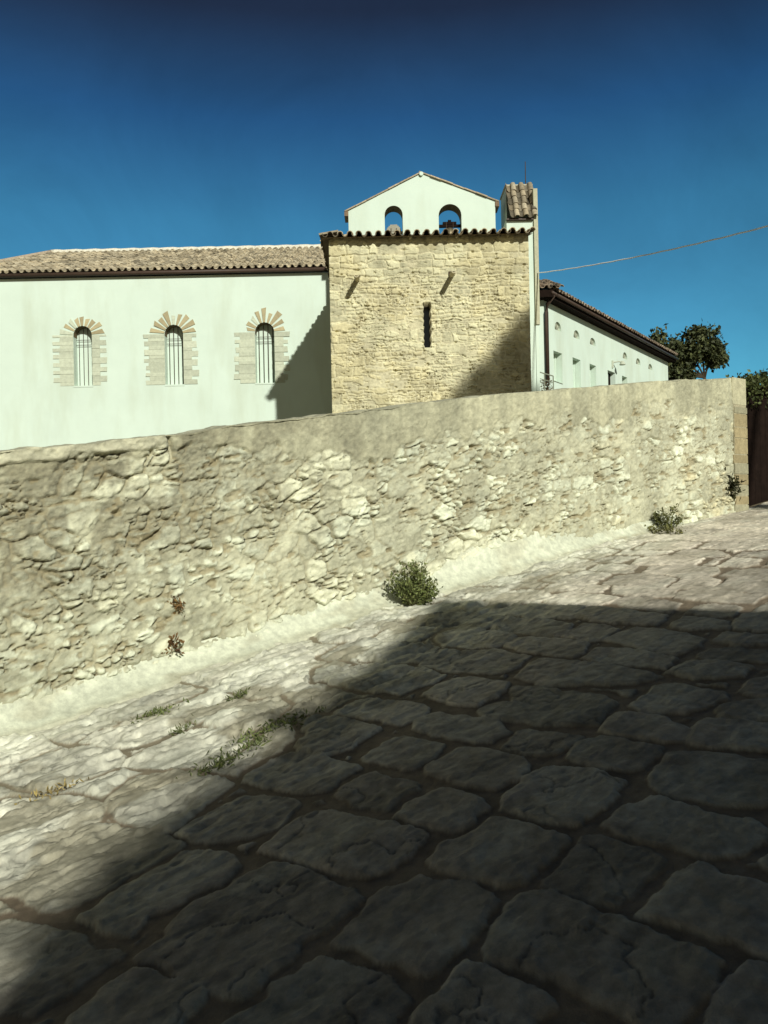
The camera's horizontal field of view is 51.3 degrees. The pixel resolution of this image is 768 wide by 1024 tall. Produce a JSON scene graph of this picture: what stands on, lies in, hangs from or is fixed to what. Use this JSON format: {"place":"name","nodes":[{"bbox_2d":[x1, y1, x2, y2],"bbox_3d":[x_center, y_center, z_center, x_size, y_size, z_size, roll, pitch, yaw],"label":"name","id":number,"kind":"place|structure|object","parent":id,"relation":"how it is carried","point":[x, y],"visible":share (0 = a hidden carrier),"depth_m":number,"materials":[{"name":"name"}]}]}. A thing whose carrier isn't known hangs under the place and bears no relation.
{"place":"outdoors","nodes":[
{"label":"outdoors","id":0,"kind":"place"},
{"bbox_2d":[0,502,767,1023],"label":"street paving","id":1,"kind":"structure","parent":0,"point":[536,794],"depth_m":3.48,"materials":[{"name":"stone"}]},
{"bbox_2d":[14,777,88,804],"bbox_3d":[-1.813,1.527,4.369,0.350,0.116,0.214,-1,0,-9],"label":"grass tuft","id":2,"kind":"object","parent":1,"relation":"on","point":[49,791],"visible":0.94,"depth_m":4.38,"materials":[{"name":"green plant"}]},
{"bbox_2d":[130,697,188,723],"bbox_3d":[-1.527,1.359,5.450,0.204,0.141,0.399,-1,0,41],"label":"grass tuft","id":3,"kind":"object","parent":1,"relation":"on","point":[160,712],"visible":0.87,"depth_m":5.45,"materials":[{"name":"green plant"}]},
{"bbox_2d":[168,720,195,735],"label":"grass tuft","id":4,"kind":"object","parent":1,"relation":"on","point":[179,730],"visible":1,"depth_m":5.05,"materials":[{"name":"green plant"}]},
{"bbox_2d":[176,743,265,778],"bbox_3d":[-0.853,1.376,4.456,0.655,0.129,0.212,-1,0,-39],"label":"grass tuft","id":5,"kind":"object","parent":1,"relation":"on","point":[222,764],"visible":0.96,"depth_m":4.41,"materials":[{"name":"green plant"}]},
{"bbox_2d":[217,687,260,704],"bbox_3d":[-1.022,1.271,5.522,0.316,0.113,0.153,-1,0,-40],"label":"grass tuft","id":6,"kind":"object","parent":1,"relation":"on","point":[237,695],"visible":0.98,"depth_m":5.54,"materials":[{"name":"green plant"}]},
{"bbox_2d":[229,732,273,754],"bbox_3d":[-0.768,1.325,4.598,0.323,0.097,0.138,-1,0,-32],"label":"grass tuft","id":7,"kind":"object","parent":1,"relation":"on","point":[259,739],"visible":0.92,"depth_m":4.61,"materials":[{"name":"green plant"}]},
{"bbox_2d":[207,698,337,753],"bbox_3d":[-0.662,1.279,4.817,0.862,0.203,0.371,-1,0,-31],"label":"grass tuft","id":8,"kind":"object","parent":1,"relation":"on","point":[293,717],"visible":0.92,"depth_m":4.81,"materials":[{"name":"green plant"}]},
{"bbox_2d":[385,558,442,605],"bbox_3d":[0.272,0.656,7.541,0.518,0.484,0.482,-1,0,-10],"label":"weed","id":9,"kind":"object","parent":1,"relation":"on","point":[415,590],"visible":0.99,"depth_m":7.46,"materials":[{"name":"green plant"}]},
{"bbox_2d":[645,524,685,533],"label":"creeping weed","id":10,"kind":"object","parent":1,"relation":"on","point":[667,529],"visible":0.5,"depth_m":9.97,"materials":[{"name":"green plant"}]},
{"bbox_2d":[651,503,684,527],"bbox_3d":[3.656,0.065,10.327,0.417,0.362,0.447,-1,0,0],"label":"weed","id":11,"kind":"object","parent":1,"relation":"on","point":[658,521],"visible":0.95,"depth_m":10.27,"materials":[{"name":"green plant"}]},
{"bbox_2d":[0,0,767,384],"label":"sky","id":12,"kind":"structure","parent":0,"point":[639,127],"materials":[{"name":"blue"}]},
{"bbox_2d":[540,379,552,390],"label":"potted shrub","id":13,"kind":"object","parent":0,"point":[547,387],"visible":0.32,"depth_m":23.87,"materials":[{"name":"green plant"}]},
{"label":"terrace","id":14,"kind":"structure","parent":0,"visible":0},
{"bbox_2d":[0,244,331,449],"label":"church nave","id":15,"kind":"structure","parent":14,"relation":"on","point":[106,344],"depth_m":24.00,"materials":[{"name":"white paint"}]},
{"bbox_2d":[74,328,92,386],"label":"window","id":16,"kind":"structure","parent":15,"relation":"in","point":[84,337],"depth_m":24.30,"materials":[{"name":"white paint"}]},
{"bbox_2d":[165,327,184,385],"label":"window","id":17,"kind":"structure","parent":15,"relation":"in","point":[175,335],"depth_m":24.30,"materials":[{"name":"white paint"}]},
{"bbox_2d":[255,325,275,384],"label":"window","id":18,"kind":"structure","parent":15,"relation":"in","point":[265,333],"depth_m":24.30,"materials":[{"name":"white paint"}]},
{"bbox_2d":[319,227,535,412],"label":"stone tower","id":19,"kind":"structure","parent":14,"relation":"on","point":[416,316],"depth_m":18.98,"materials":[{"name":"stone"}]},
{"bbox_2d":[344,171,498,235],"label":"bell gable","id":20,"kind":"structure","parent":19,"relation":"on","point":[421,201],"depth_m":22.00,"materials":[{"name":"white paint"}]},
{"bbox_2d":[387,224,402,234],"bbox_3d":[0.275,-7.653,22.230,0.452,0.629,0.366,-1,0,36],"label":"church bell","id":21,"kind":"object","parent":20,"relation":"attached to","point":[392,228],"visible":0.26,"depth_m":22.18,"materials":[{"name":"brown metal"}]},
{"bbox_2d":[439,220,460,232],"bbox_3d":[1.824,-7.760,22.230,0.544,0.672,0.465,-1,0,39],"label":"church bell","id":22,"kind":"object","parent":20,"relation":"attached to","point":[449,225],"visible":0.3,"depth_m":22.18,"materials":[{"name":"brown metal"}]},
{"bbox_2d":[423,307,430,347],"bbox_3d":[1.029,-4.432,19.425,0.211,1.113,0.050,-1,0,0],"label":"slit window","id":23,"kind":"structure","parent":19,"relation":"in","point":[426,310],"depth_m":19.40,"materials":[{"name":"black glass"}]},
{"bbox_2d":[500,182,539,390],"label":"white pier","id":24,"kind":"structure","parent":14,"relation":"on","point":[519,205],"depth_m":21.40,"materials":[{"name":"paint"}]},
{"bbox_2d":[538,225,767,272],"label":"overhead cable","id":25,"kind":"object","parent":24,"relation":"attached to","point":[664,250],"visible":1,"depth_m":16.42,"materials":[{"name":"grey metal"}]},
{"bbox_2d":[540,372,561,389],"bbox_3d":[4.934,-3.556,23.767,1.605,1.291,0.377,-1,0,-39],"label":"handrail","id":26,"kind":"object","parent":14,"relation":"on","point":[547,380],"visible":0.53,"depth_m":23.59,"materials":[{"name":"metal"}]},
{"bbox_2d":[539,279,678,390],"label":"side wing","id":27,"kind":"structure","parent":14,"relation":"on","point":[582,344],"depth_m":28.54,"materials":[{"name":"white paint"}]},
{"bbox_2d":[553,354,555,380],"bbox_3d":[5.565,-4.790,26.592,0.427,1.011,0.607,-1,0,0],"label":"window","id":28,"kind":"structure","parent":27,"relation":"in","point":[553,354],"depth_m":26.80,"materials":[{"name":"white paint"}]},
{"bbox_2d":[573,361,574,387],"bbox_3d":[6.511,-4.809,27.939,0.427,1.048,0.608,-1,0,0],"label":"window","id":29,"kind":"structure","parent":27,"relation":"in","point":[573,361],"depth_m":28.15,"materials":[{"name":"white paint"}]},
{"bbox_2d":[612,360,625,367],"bbox_3d":[9.011,-5.686,30.737,0.542,0.280,0.240,-1,0,0],"label":"wall lamp","id":30,"kind":"object","parent":27,"relation":"attached to","point":[621,362],"visible":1,"depth_m":30.72,"materials":[{"name":"metal"}]},
{"bbox_2d":[648,320,729,379],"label":"leafy tree","id":31,"kind":"object","parent":14,"relation":"on","point":[698,347],"visible":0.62,"depth_m":45.50,"materials":[{"name":"green plant"}]},
{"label":"road bed","id":32,"kind":"structure","parent":0,"visible":0},
{"bbox_2d":[0,377,748,736],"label":"retaining wall","id":33,"kind":"structure","parent":32,"relation":"on","point":[244,541],"depth_m":7.12,"materials":[{"name":"stone"}]},
{"bbox_2d":[161,632,184,656],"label":"wall tuft","id":34,"kind":"object","parent":33,"relation":"attached to","point":[171,641],"visible":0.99,"depth_m":6.33,"materials":[{"name":"brown plant"}]},
{"bbox_2d":[167,595,184,616],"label":"wall tuft","id":35,"kind":"object","parent":33,"relation":"attached to","point":[177,604],"visible":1,"depth_m":6.37,"materials":[{"name":"brown plant"}]},
{"bbox_2d":[724,467,745,500],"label":"wall tuft","id":36,"kind":"object","parent":33,"relation":"attached to","point":[732,487],"visible":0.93,"depth_m":11.57,"materials":[{"name":"green plant"}]},
{"bbox_2d":[746,384,767,505],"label":"wooden gate","id":37,"kind":"structure","parent":33,"relation":"attached to","point":[757,431],"depth_m":12.83,"materials":[{"name":"brown wood"}]},
{"bbox_2d":[726,368,767,408],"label":"creeper","id":38,"kind":"object","parent":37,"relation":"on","point":[756,380],"visible":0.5,"depth_m":12.53,"materials":[{"name":"green plant"}]}
]}

